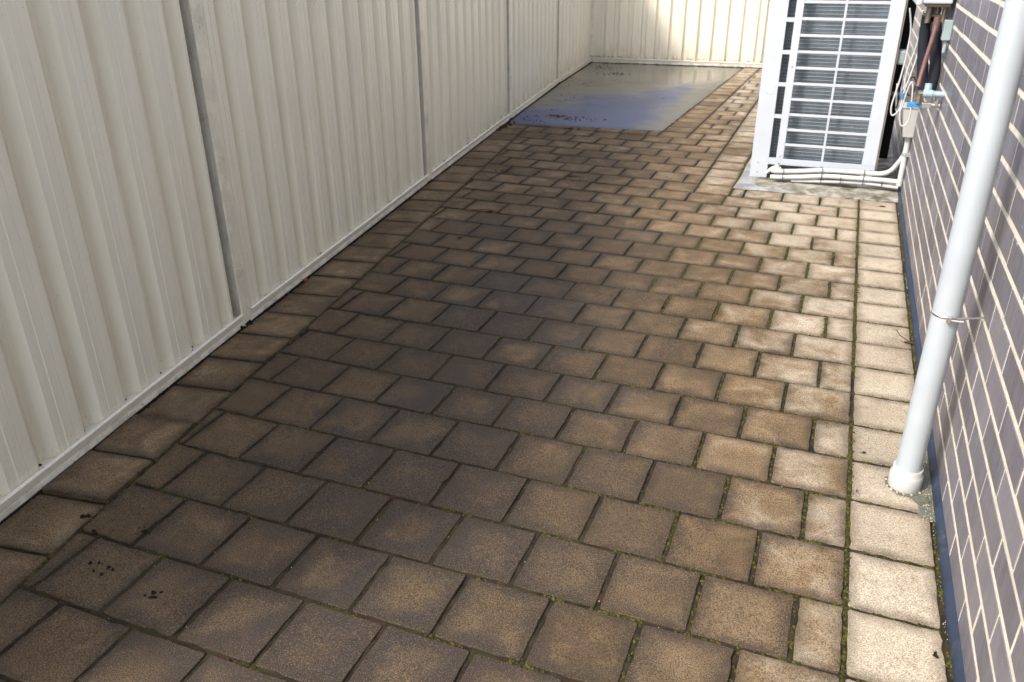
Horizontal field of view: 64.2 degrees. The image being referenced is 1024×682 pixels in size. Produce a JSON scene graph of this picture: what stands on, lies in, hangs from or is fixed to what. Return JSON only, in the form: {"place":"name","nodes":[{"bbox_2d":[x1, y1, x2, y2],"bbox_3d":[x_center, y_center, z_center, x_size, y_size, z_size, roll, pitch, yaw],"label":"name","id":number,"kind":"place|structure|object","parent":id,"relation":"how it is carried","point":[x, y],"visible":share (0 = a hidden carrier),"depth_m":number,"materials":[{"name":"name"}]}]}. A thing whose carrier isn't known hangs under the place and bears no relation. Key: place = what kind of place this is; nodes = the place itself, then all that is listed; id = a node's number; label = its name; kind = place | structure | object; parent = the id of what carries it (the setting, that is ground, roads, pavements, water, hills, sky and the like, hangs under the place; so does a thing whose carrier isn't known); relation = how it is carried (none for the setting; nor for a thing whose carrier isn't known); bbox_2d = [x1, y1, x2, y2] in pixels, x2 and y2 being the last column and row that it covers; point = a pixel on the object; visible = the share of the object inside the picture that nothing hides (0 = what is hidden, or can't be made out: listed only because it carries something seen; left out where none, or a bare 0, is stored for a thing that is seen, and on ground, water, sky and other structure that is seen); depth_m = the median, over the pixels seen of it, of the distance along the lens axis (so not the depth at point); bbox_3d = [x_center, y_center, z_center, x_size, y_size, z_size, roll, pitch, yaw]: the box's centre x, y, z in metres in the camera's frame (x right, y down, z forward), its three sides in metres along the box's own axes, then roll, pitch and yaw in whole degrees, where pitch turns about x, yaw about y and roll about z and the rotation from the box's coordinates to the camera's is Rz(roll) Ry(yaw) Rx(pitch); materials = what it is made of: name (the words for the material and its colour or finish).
{"place":"outdoors","nodes":[
{"label":"outdoors","id":0,"kind":"place"},
{"bbox_2d":[0,62,953,681],"bbox_3d":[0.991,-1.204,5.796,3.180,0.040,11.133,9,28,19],"label":"pavement","id":1,"kind":"structure","parent":0,"point":[246,622],"depth_m":2.55,"materials":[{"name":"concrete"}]},
{"bbox_2d":[80,514,90,517],"bbox_3d":[-1.212,0.496,2.318,0.031,0.008,0.015,-6,26,-11],"label":"soil crumb","id":2,"kind":"object","parent":1,"relation":"on","point":[86,516],"visible":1,"depth_m":2.32,"materials":[{"name":"black soil"}]},
{"bbox_2d":[88,561,113,575],"bbox_3d":[-1.077,0.589,2.126,0.084,0.007,0.036,14,29,27],"label":"soil crumb","id":3,"kind":"object","parent":1,"relation":"on","point":[93,570],"visible":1,"depth_m":2.12,"materials":[{"name":"black soil"}]},
{"bbox_2d":[143,590,162,598],"bbox_3d":[-0.897,0.632,2.035,0.045,0.007,0.027,1,26,3],"label":"soil crumb","id":4,"kind":"object","parent":1,"relation":"on","point":[152,593],"visible":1,"depth_m":2.04,"materials":[{"name":"black soil"}]},
{"bbox_2d":[0,0,590,521],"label":"metal fence","id":5,"kind":"object","parent":1,"relation":"on","point":[180,178],"visible":1,"depth_m":3.04,"materials":[{"name":"beige metal"}]},
{"bbox_2d":[0,56,760,523],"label":"soil crumbs","id":6,"kind":"object","parent":1,"relation":"on","point":[354,242],"visible":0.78,"depth_m":4.25,"materials":[{"name":"brown soil"}]},
{"bbox_2d":[16,127,952,681],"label":"moss","id":7,"kind":"object","parent":1,"relation":"on","point":[754,567],"visible":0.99,"depth_m":2.52,"materials":[{"name":"green plant"}]},
{"bbox_2d":[469,209,502,213],"bbox_3d":[-0.148,-0.787,4.933,0.217,0.007,0.053,8,27,17],"label":"twig","id":8,"kind":"object","parent":1,"relation":"on","point":[486,209],"visible":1,"depth_m":4.95,"materials":[{"name":"brown wood"}]},
{"bbox_2d":[60,192,947,679],"bbox_3d":[0.446,-0.019,3.365,2.259,0.004,4.825,9,28,19],"label":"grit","id":9,"kind":"object","parent":1,"relation":"on","point":[580,456],"visible":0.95,"depth_m":2.52,"materials":[{"name":"brown gravel"}]},
{"bbox_2d":[495,122,514,130],"bbox_3d":[-0.114,-1.866,7.145,0.124,0.017,0.588,9,28,19],"label":"dirt heap","id":10,"kind":"object","parent":1,"relation":"on","point":[502,126],"visible":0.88,"depth_m":7.20,"materials":[{"name":"brown soil"}]},
{"bbox_2d":[885,450,934,521],"bbox_3d":[1.201,0.396,2.481,0.129,0.003,0.472,9,28,19],"label":"gravel patch","id":11,"kind":"object","parent":1,"relation":"on","point":[918,499],"visible":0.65,"depth_m":2.37,"materials":[{"name":"grey gravel"}]},
{"bbox_2d":[885,452,933,521],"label":"pebbles","id":12,"kind":"object","parent":11,"relation":"on","point":[891,488],"visible":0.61,"depth_m":2.38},
{"bbox_2d":[510,63,741,130],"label":"concrete slab","id":13,"kind":"structure","parent":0,"point":[651,97],"depth_m":8.61,"materials":[{"name":"grey concrete"}]},
{"bbox_2d":[513,65,630,122],"bbox_3d":[1.103,-2.781,9.015,1.302,0.005,4.026,6,27,13],"label":"leaf debris","id":14,"kind":"object","parent":13,"relation":"on","point":[557,116],"visible":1,"depth_m":7.66,"materials":[{"name":"plant"}]},
{"bbox_2d":[590,0,770,67],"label":"metal fence","id":15,"kind":"object","parent":13,"relation":"on","point":[681,31],"visible":0.53,"depth_m":10.61,"materials":[{"name":"beige metal"}]},
{"bbox_2d":[735,141,897,202],"bbox_3d":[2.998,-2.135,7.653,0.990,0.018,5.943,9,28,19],"label":"concrete pad","id":16,"kind":"object","parent":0,"point":[853,191],"visible":0.06,"depth_m":5.34,"materials":[{"name":"grey concrete"}]},
{"bbox_2d":[733,163,813,194],"bbox_3d":[1.621,-1.098,5.532,0.427,0.008,0.906,-6,27,-11],"label":"mortar spill","id":17,"kind":"object","parent":16,"relation":"on","point":[745,181],"visible":0.93,"depth_m":5.35,"materials":[{"name":"grey concrete"}]},
{"bbox_2d":[749,0,916,186],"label":"air conditioner","id":18,"kind":"object","parent":16,"relation":"on","point":[831,72],"visible":0.97,"depth_m":5.24,"materials":[{"name":"white metal"}]},
{"bbox_2d":[770,174,896,183],"bbox_3d":[2.090,-1.056,5.318,0.781,0.075,0.045,11,28,22],"label":"drain hose","id":19,"kind":"object","parent":16,"relation":"on","point":[849,177],"visible":0.98,"depth_m":5.29,"materials":[{"name":"white plastic"}]},
{"bbox_2d":[791,179,897,188],"bbox_3d":[2.159,-1.026,5.312,0.653,0.047,0.033,11,28,22],"label":"drain hose","id":20,"kind":"object","parent":16,"relation":"on","point":[844,182],"visible":1,"depth_m":5.30,"materials":[{"name":"white plastic"}]},
{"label":"ground","id":21,"kind":"structure","parent":0,"visible":0},
{"bbox_2d":[891,0,1023,681],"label":"brick wall","id":22,"kind":"structure","parent":21,"relation":"on","point":[975,448],"depth_m":2.12,"materials":[{"name":"grey brick"}]},
{"bbox_2d":[770,155,901,175],"bbox_3d":[2.099,-1.151,5.279,0.801,0.204,0.075,12,29,24],"label":"drain hose","id":23,"kind":"object","parent":22,"relation":"attached to","point":[894,167],"visible":0.99,"depth_m":5.29,"materials":[{"name":"white plastic"}]},
{"bbox_2d":[766,164,780,172],"bbox_3d":[1.751,-1.150,5.457,0.098,0.068,0.025,9,28,19],"label":"pipe elbow","id":24,"kind":"object","parent":23,"relation":"attached to","point":[776,166],"visible":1,"depth_m":5.44,"materials":[{"name":"white plastic"}]},
{"bbox_2d":[896,137,911,185],"bbox_3d":[2.433,-1.121,5.062,0.045,0.321,0.090,9,28,19],"label":"conduit","id":25,"kind":"object","parent":22,"relation":"attached to","point":[905,152],"visible":0.88,"depth_m":5.05,"materials":[{"name":"white plastic"}]},
{"bbox_2d":[890,8,918,115],"bbox_3d":[2.226,-1.545,4.560,0.128,0.582,0.068,37,45,52],"label":"cable","id":26,"kind":"object","parent":22,"relation":"hanging from","point":[904,65],"visible":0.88,"depth_m":4.59,"materials":[{"name":"white plastic"}]},
{"bbox_3d":[2.223,-1.400,4.653,0.013,0.032,0.022,9,28,19],"label":"cable connector","id":27,"kind":"object","parent":26,"relation":"attached to","visible":0},
{"bbox_2d":[895,76,916,107],"bbox_3d":[2.249,-1.415,4.649,0.087,0.181,0.019,14,29,27],"label":"cable","id":28,"kind":"object","parent":27,"relation":"attached to","point":[914,78],"visible":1,"depth_m":4.64,"materials":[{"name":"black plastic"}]},
{"bbox_2d":[895,78,915,111],"bbox_3d":[2.261,-1.410,4.675,0.122,0.200,0.052,-1,26,-1],"label":"cable","id":29,"kind":"object","parent":22,"relation":"attached to","point":[904,94],"visible":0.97,"depth_m":4.67,"materials":[{"name":"white plastic"}]},
{"bbox_2d":[902,102,918,137],"bbox_3d":[2.408,-1.345,4.963,0.087,0.189,0.126,9,28,19],"label":"junction box","id":30,"kind":"object","parent":22,"relation":"attached to","point":[908,129],"visible":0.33,"depth_m":4.92,"materials":[{"name":"white plastic"}]},
{"bbox_2d":[899,10,923,126],"bbox_3d":[2.244,-1.511,4.559,0.066,0.631,0.069,9,28,19],"label":"cable","id":31,"kind":"object","parent":22,"relation":"attached to","point":[903,100],"visible":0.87,"depth_m":4.64,"materials":[{"name":"white plastic"}]},
{"bbox_2d":[907,99,940,108],"bbox_3d":[1.936,-1.119,3.838,0.140,0.043,0.029,9,28,19],"label":"tap valve","id":32,"kind":"object","parent":22,"relation":"attached to","point":[935,104],"visible":1,"depth_m":3.83,"materials":[{"name":"metal"}]},
{"bbox_2d":[916,17,941,86],"bbox_3d":[2.016,-1.399,3.952,0.079,0.318,0.030,-18,31,-32],"label":"copper pipe","id":33,"kind":"object","parent":22,"relation":"attached to","point":[936,25],"visible":1,"depth_m":3.94,"materials":[{"name":"brown metal"}]},
{"bbox_2d":[915,83,944,103],"bbox_3d":[1.953,-1.155,3.806,0.114,0.093,0.045,9,28,19],"label":"pipe tee","id":34,"kind":"object","parent":22,"relation":"attached to","point":[927,92],"visible":1,"depth_m":3.79,"materials":[{"name":"white plastic"}]},
{"bbox_2d":[913,0,955,22],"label":"water heater","id":35,"kind":"object","parent":22,"relation":"attached to","point":[934,8],"visible":0.88,"depth_m":3.95,"materials":[{"name":"white metal"}]},
{"bbox_2d":[917,14,941,89],"bbox_3d":[2.071,-1.421,4.042,0.066,0.358,0.185,-6,26,-10],"label":"insulated pipe","id":36,"kind":"object","parent":35,"relation":"attached to","point":[932,76],"visible":0.67,"depth_m":4.02,"materials":[{"name":"black plastic"}]},
{"bbox_2d":[941,20,953,52],"bbox_3d":[2.074,-1.456,3.899,0.038,0.146,0.050,9,28,19],"label":"junction box","id":37,"kind":"object","parent":22,"relation":"attached to","point":[947,31],"visible":1,"depth_m":3.87,"materials":[{"name":"grey plastic"}]},
{"bbox_2d":[887,0,1023,493],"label":"downpipe","id":38,"kind":"object","parent":22,"relation":"attached to","point":[1000,92],"visible":1,"depth_m":2.06,"materials":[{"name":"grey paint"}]}
]}

